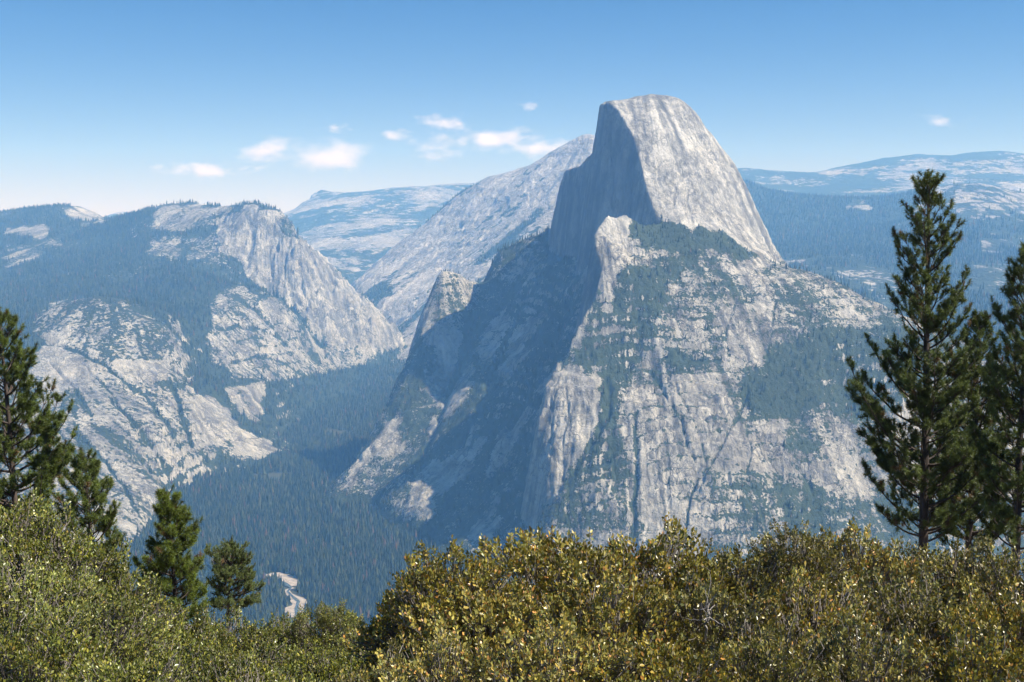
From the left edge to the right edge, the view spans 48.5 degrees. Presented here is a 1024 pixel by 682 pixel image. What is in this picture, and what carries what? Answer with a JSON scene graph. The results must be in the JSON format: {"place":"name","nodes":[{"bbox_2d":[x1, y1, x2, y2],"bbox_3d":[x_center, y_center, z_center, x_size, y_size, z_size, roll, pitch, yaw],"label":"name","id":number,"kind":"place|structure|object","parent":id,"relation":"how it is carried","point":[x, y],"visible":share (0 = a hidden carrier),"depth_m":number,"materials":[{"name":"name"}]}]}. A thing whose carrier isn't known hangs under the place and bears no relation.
{"place":"outdoors","nodes":[
{"label":"outdoors","id":0,"kind":"place"},
{"bbox_2d":[0,203,404,548],"bbox_3d":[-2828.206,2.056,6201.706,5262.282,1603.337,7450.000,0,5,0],"label":"mountain","id":1,"kind":"structure","parent":0,"point":[348,324],"depth_m":5176.47,"materials":[{"name":"stone"}]},
{"bbox_2d":[0,199,398,545],"bbox_3d":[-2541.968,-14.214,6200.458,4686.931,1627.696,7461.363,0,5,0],"label":"forest","id":2,"kind":"object","parent":1,"relation":"on","point":[49,265],"visible":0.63,"depth_m":5968.51,"materials":[{"name":"green plant"}]},
{"bbox_2d":[107,183,475,284],"bbox_3d":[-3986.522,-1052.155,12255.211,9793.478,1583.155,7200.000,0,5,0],"label":"hills","id":3,"kind":"structure","parent":0,"point":[352,237],"depth_m":12842.58,"materials":[{"name":"stone"}]},
{"bbox_2d":[351,134,594,362],"bbox_3d":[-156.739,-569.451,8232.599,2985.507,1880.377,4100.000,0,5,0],"label":"mountain","id":4,"kind":"structure","parent":0,"point":[459,233],"depth_m":8183.37,"materials":[{"name":"stone"}]},
{"bbox_2d":[366,180,549,332],"bbox_3d":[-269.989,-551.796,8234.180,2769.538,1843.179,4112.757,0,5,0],"label":"forest","id":5,"kind":"object","parent":4,"relation":"on","point":[486,256],"visible":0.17,"depth_m":7743.96,"materials":[{"name":"green plant"}]},
{"bbox_2d":[0,0,1023,216],"label":"sky","id":6,"kind":"structure","parent":0,"point":[107,107],"materials":[{"name":"blue"}]},
{"bbox_2d":[130,362,1023,639],"bbox_3d":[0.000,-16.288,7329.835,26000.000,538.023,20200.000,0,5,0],"label":"ground","id":7,"kind":"structure","parent":0,"point":[294,591],"depth_m":4236.74,"materials":[{"name":"green plant"}]},
{"bbox_2d":[266,572,297,585],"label":"sand bar","id":8,"kind":"object","parent":7,"relation":"on","point":[290,580],"visible":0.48,"depth_m":2994.74,"materials":[{"name":"beige sand"}]},
{"bbox_2d":[277,580,299,616],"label":"creek","id":9,"kind":"structure","parent":7,"relation":"on","point":[293,597],"depth_m":2833.68,"materials":[{"name":"liquid"}]},
{"bbox_2d":[285,587,306,616],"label":"sand bar","id":10,"kind":"object","parent":7,"relation":"on","point":[290,609],"visible":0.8,"depth_m":2792.00,"materials":[{"name":"beige sand"}]},
{"bbox_2d":[95,356,530,635],"bbox_3d":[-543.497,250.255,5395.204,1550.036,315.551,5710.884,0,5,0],"label":"valley forest","id":11,"kind":"object","parent":7,"relation":"on","point":[336,572],"visible":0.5,"depth_m":3468.70,"materials":[{"name":"green plant"}]},
{"bbox_2d":[155,585,1020,646],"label":"slope","id":12,"kind":"structure","parent":0,"point":[345,645],"depth_m":14.23,"materials":[{"name":"green plant"}]},
{"bbox_2d":[0,596,30,624],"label":"shrub","id":13,"kind":"object","parent":12,"relation":"on","point":[9,609],"visible":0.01,"depth_m":10.65,"materials":[{"name":"green plant"}]},
{"bbox_2d":[0,307,78,544],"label":"pine tree","id":14,"kind":"object","parent":12,"relation":"on","point":[54,461],"visible":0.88,"depth_m":31.16,"materials":[{"name":"green plant"}]},
{"bbox_2d":[0,483,100,597],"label":"shrub","id":15,"kind":"object","parent":12,"relation":"on","point":[15,523],"visible":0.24,"depth_m":13.27,"materials":[{"name":"green plant"}]},
{"bbox_2d":[0,601,120,681],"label":"shrub","id":16,"kind":"object","parent":12,"relation":"on","point":[21,662],"visible":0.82,"depth_m":7.88,"materials":[{"name":"green plant"}]},
{"bbox_2d":[0,550,122,662],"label":"shrub","id":17,"kind":"object","parent":12,"relation":"on","point":[16,591],"visible":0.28,"depth_m":10.60,"materials":[{"name":"green plant"}]},
{"bbox_2d":[0,511,139,613],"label":"shrub","id":18,"kind":"object","parent":12,"relation":"on","point":[106,563],"visible":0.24,"depth_m":12.79,"materials":[{"name":"green plant"}]},
{"bbox_2d":[49,446,127,567],"bbox_3d":[-11.037,6.036,29.681,1.959,6.728,1.762,-3,6,-29],"label":"pine tree","id":19,"kind":"object","parent":12,"relation":"on","point":[79,463],"visible":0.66,"depth_m":29.32,"materials":[{"name":"green plant"}]},
{"bbox_2d":[0,589,182,679],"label":"shrub","id":20,"kind":"object","parent":12,"relation":"on","point":[98,622],"visible":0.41,"depth_m":9.83,"materials":[{"name":"green plant"}]},
{"bbox_2d":[31,642,195,681],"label":"shrub","id":21,"kind":"object","parent":12,"relation":"on","point":[153,670],"visible":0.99,"depth_m":7.50,"materials":[{"name":"green plant"}]},
{"bbox_2d":[44,560,190,650],"bbox_3d":[-4.437,3.419,12.452,1.844,2.116,1.739,-3,6,-28],"label":"shrub","id":22,"kind":"object","parent":12,"relation":"on","point":[142,590],"visible":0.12,"depth_m":12.44,"materials":[{"name":"green plant"}]},
{"bbox_2d":[130,484,210,627],"bbox_3d":[-8.882,6.529,29.679,2.150,5.706,1.967,0,5,0],"label":"pine tree","id":23,"kind":"object","parent":12,"relation":"on","point":[168,510],"visible":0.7,"depth_m":29.38,"materials":[{"name":"green plant"}]},
{"bbox_2d":[122,600,218,671],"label":"shrub","id":24,"kind":"object","parent":12,"relation":"on","point":[186,638],"visible":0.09,"depth_m":12.06,"materials":[{"name":"green plant"}]},
{"bbox_2d":[115,627,243,681],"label":"shrub","id":25,"kind":"object","parent":12,"relation":"on","point":[191,647],"visible":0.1,"depth_m":9.90,"materials":[{"name":"green plant"}]},
{"bbox_2d":[169,602,280,675],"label":"shrub","id":26,"kind":"object","parent":12,"relation":"on","point":[245,638],"visible":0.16,"depth_m":12.68,"materials":[{"name":"green plant"}]},
{"bbox_2d":[203,535,264,630],"bbox_3d":[-8.221,8.429,33.791,1.660,5.125,2.162,-5,7,-42],"label":"pine tree","id":27,"kind":"object","parent":12,"relation":"on","point":[229,561],"visible":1,"depth_m":33.53,"materials":[{"name":"green plant"}]},
{"bbox_2d":[188,648,323,681],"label":"shrub","id":28,"kind":"object","parent":12,"relation":"on","point":[245,662],"visible":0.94,"depth_m":7.53,"materials":[{"name":"green plant"}]},
{"bbox_2d":[203,632,326,681],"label":"shrub","id":29,"kind":"object","parent":12,"relation":"on","point":[267,657],"visible":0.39,"depth_m":9.81,"materials":[{"name":"green plant"}]},
{"bbox_2d":[236,608,330,662],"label":"shrub","id":30,"kind":"object","parent":12,"relation":"on","point":[276,626],"visible":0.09,"depth_m":13.00,"materials":[{"name":"green plant"}]},
{"bbox_2d":[266,659,372,681],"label":"shrub","id":31,"kind":"object","parent":12,"relation":"on","point":[304,678],"visible":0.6,"depth_m":6.77,"materials":[{"name":"green plant"}]},
{"bbox_2d":[274,598,369,661],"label":"shrub","id":32,"kind":"object","parent":12,"relation":"on","point":[327,622],"visible":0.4,"depth_m":12.61,"materials":[{"name":"green plant"}]},
{"bbox_2d":[281,639,372,681],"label":"shrub","id":33,"kind":"object","parent":12,"relation":"on","point":[307,665],"visible":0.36,"depth_m":9.27,"materials":[{"name":"green plant"}]},
{"bbox_2d":[317,619,398,672],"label":"shrub","id":34,"kind":"object","parent":12,"relation":"on","point":[345,647],"visible":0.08,"depth_m":11.41,"materials":[{"name":"green plant"}]},
{"bbox_2d":[331,637,451,681],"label":"shrub","id":35,"kind":"object","parent":12,"relation":"on","point":[362,675],"visible":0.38,"depth_m":6.65,"materials":[{"name":"green plant"}]},
{"bbox_2d":[340,534,530,681],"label":"shrub","id":36,"kind":"object","parent":12,"relation":"on","point":[430,582],"visible":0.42,"depth_m":7.40,"materials":[{"name":"green plant"}]},
{"bbox_2d":[371,624,528,681],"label":"shrub","id":37,"kind":"object","parent":12,"relation":"on","point":[427,662],"visible":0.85,"depth_m":5.42,"materials":[{"name":"green plant"}]},
{"bbox_2d":[392,578,586,681],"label":"shrub","id":38,"kind":"object","parent":12,"relation":"on","point":[494,620],"visible":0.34,"depth_m":6.98,"materials":[{"name":"green plant"}]},
{"bbox_2d":[464,525,646,637],"bbox_3d":[0.259,2.173,8.187,1.628,1.678,1.540,0,5,3],"label":"shrub","id":39,"kind":"object","parent":12,"relation":"on","point":[563,565],"visible":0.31,"depth_m":8.10,"materials":[{"name":"green plant"}]},
{"bbox_2d":[472,608,662,681],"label":"shrub","id":40,"kind":"object","parent":12,"relation":"on","point":[544,658],"visible":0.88,"depth_m":5.21,"materials":[{"name":"green plant"}]},
{"bbox_2d":[505,562,711,671],"bbox_3d":[0.596,2.110,6.880,1.363,1.593,1.364,-2,6,-19],"label":"shrub","id":41,"kind":"object","parent":12,"relation":"on","point":[601,607],"visible":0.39,"depth_m":6.82,"materials":[{"name":"green plant"}]},
{"bbox_2d":[686,576,721,653],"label":"dead branch","id":42,"kind":"object","parent":41,"relation":"attached to","point":[707,604],"visible":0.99,"depth_m":6.51,"materials":[{"name":"grey wood"}]},
{"bbox_2d":[566,630,736,681],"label":"shrub","id":43,"kind":"object","parent":12,"relation":"on","point":[672,666],"visible":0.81,"depth_m":5.19,"materials":[{"name":"green plant"}]},
{"bbox_2d":[548,511,757,636],"bbox_3d":[1.119,2.332,8.648,1.800,2.089,1.785,2,6,19],"label":"shrub","id":44,"kind":"object","parent":12,"relation":"on","point":[649,560],"visible":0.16,"depth_m":8.49,"materials":[{"name":"green plant"}]},
{"bbox_2d":[633,569,801,676],"bbox_3d":[1.208,2.131,7.015,1.216,1.457,1.373,-4,7,-40],"label":"shrub","id":45,"kind":"object","parent":12,"relation":"on","point":[726,611],"visible":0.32,"depth_m":6.90,"materials":[{"name":"green plant"}]},
{"bbox_2d":[664,538,804,646],"bbox_3d":[1.637,2.293,8.568,1.472,1.673,1.613,2,6,21],"label":"shrub","id":46,"kind":"object","parent":12,"relation":"on","point":[752,573],"visible":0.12,"depth_m":8.42,"materials":[{"name":"green plant"}]},
{"bbox_2d":[685,606,829,681],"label":"shrub","id":47,"kind":"object","parent":12,"relation":"on","point":[748,667],"visible":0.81,"depth_m":5.37,"materials":[{"name":"green plant"}]},
{"bbox_2d":[733,515,858,619],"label":"shrub","id":48,"kind":"object","parent":12,"relation":"on","point":[817,558],"visible":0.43,"depth_m":8.66,"materials":[{"name":"green plant"}]},
{"bbox_2d":[715,561,913,679],"bbox_3d":[1.907,2.125,7.126,1.442,1.551,1.199,-5,7,-41],"label":"shrub","id":49,"kind":"object","parent":12,"relation":"on","point":[816,613],"visible":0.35,"depth_m":7.05,"materials":[{"name":"green plant"}]},
{"bbox_2d":[760,609,932,681],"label":"shrub","id":50,"kind":"object","parent":12,"relation":"on","point":[853,663],"visible":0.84,"depth_m":5.47,"materials":[{"name":"green plant"}]},
{"bbox_2d":[791,516,945,646],"bbox_3d":[2.963,2.427,9.616,1.674,1.883,1.526,3,6,28],"label":"shrub","id":51,"kind":"object","parent":12,"relation":"on","point":[866,561],"visible":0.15,"depth_m":9.55,"materials":[{"name":"green plant"}]},
{"bbox_2d":[814,559,998,680],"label":"shrub","id":52,"kind":"object","parent":12,"relation":"on","point":[894,620],"visible":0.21,"depth_m":7.33,"materials":[{"name":"green plant"}]},
{"bbox_2d":[843,167,999,559],"bbox_3d":[10.815,2.591,30.256,4.286,14.325,3.620,0,5,0],"label":"pine tree","id":53,"kind":"object","parent":12,"relation":"on","point":[962,460],"visible":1,"depth_m":29.85,"materials":[{"name":"green plant"}]},
{"bbox_2d":[871,613,1023,681],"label":"shrub","id":54,"kind":"object","parent":12,"relation":"on","point":[953,667],"visible":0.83,"depth_m":5.46,"materials":[{"name":"green plant"}]},
{"bbox_2d":[873,530,1022,611],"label":"shrub","id":55,"kind":"object","parent":12,"relation":"on","point":[945,560],"visible":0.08,"depth_m":9.97,"materials":[{"name":"green plant"}]},
{"bbox_2d":[924,576,1023,681],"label":"shrub","id":56,"kind":"object","parent":12,"relation":"on","point":[1011,621],"visible":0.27,"depth_m":7.25,"materials":[{"name":"green plant"}]},
{"bbox_2d":[929,308,1023,560],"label":"pine tree","id":57,"kind":"object","parent":12,"relation":"on","point":[982,322],"visible":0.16,"depth_m":35.10,"materials":[{"name":"green plant"}]},
{"bbox_2d":[932,536,1023,639],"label":"shrub","id":58,"kind":"object","parent":12,"relation":"on","point":[988,581],"visible":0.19,"depth_m":9.63,"materials":[{"name":"green plant"}]},
{"bbox_2d":[965,240,1023,577],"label":"pine tree","id":59,"kind":"object","parent":12,"relation":"on","point":[1005,399],"visible":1,"depth_m":27.06,"materials":[{"name":"green plant"}]},
{"bbox_2d":[990,641,1023,681],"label":"shrub","id":60,"kind":"object","parent":12,"relation":"on","point":[1005,653],"visible":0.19,"depth_m":5.73,"materials":[{"name":"green plant"}]},
{"bbox_2d":[321,94,1023,591],"bbox_3d":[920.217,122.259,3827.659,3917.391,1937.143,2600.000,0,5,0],"label":"mountain","id":61,"kind":"structure","parent":0,"point":[649,160],"depth_m":3362.82,"materials":[{"name":"stone"}]},
{"bbox_2d":[321,215,1023,590],"bbox_3d":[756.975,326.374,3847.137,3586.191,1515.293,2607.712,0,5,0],"label":"forest","id":62,"kind":"object","parent":61,"relation":"on","point":[521,305],"visible":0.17,"depth_m":3424.81,"materials":[{"name":"green plant"}]},
{"bbox_2d":[737,151,1023,196],"bbox_3d":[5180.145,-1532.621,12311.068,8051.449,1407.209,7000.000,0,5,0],"label":"hills","id":63,"kind":"structure","parent":0,"point":[999,169],"depth_m":13588.50,"materials":[{"name":"stone"}]},
{"bbox_2d":[747,182,1023,356],"bbox_3d":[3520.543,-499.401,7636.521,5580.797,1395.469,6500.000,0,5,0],"label":"hills","id":64,"kind":"structure","parent":0,"point":[973,200],"depth_m":7905.62,"materials":[{"name":"stone"}]},
{"bbox_2d":[743,179,1023,363],"bbox_3d":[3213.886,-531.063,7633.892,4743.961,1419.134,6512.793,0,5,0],"label":"forest","id":65,"kind":"object","parent":64,"relation":"on","point":[882,249],"visible":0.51,"depth_m":7810.74,"materials":[{"name":"green plant"}]}
]}

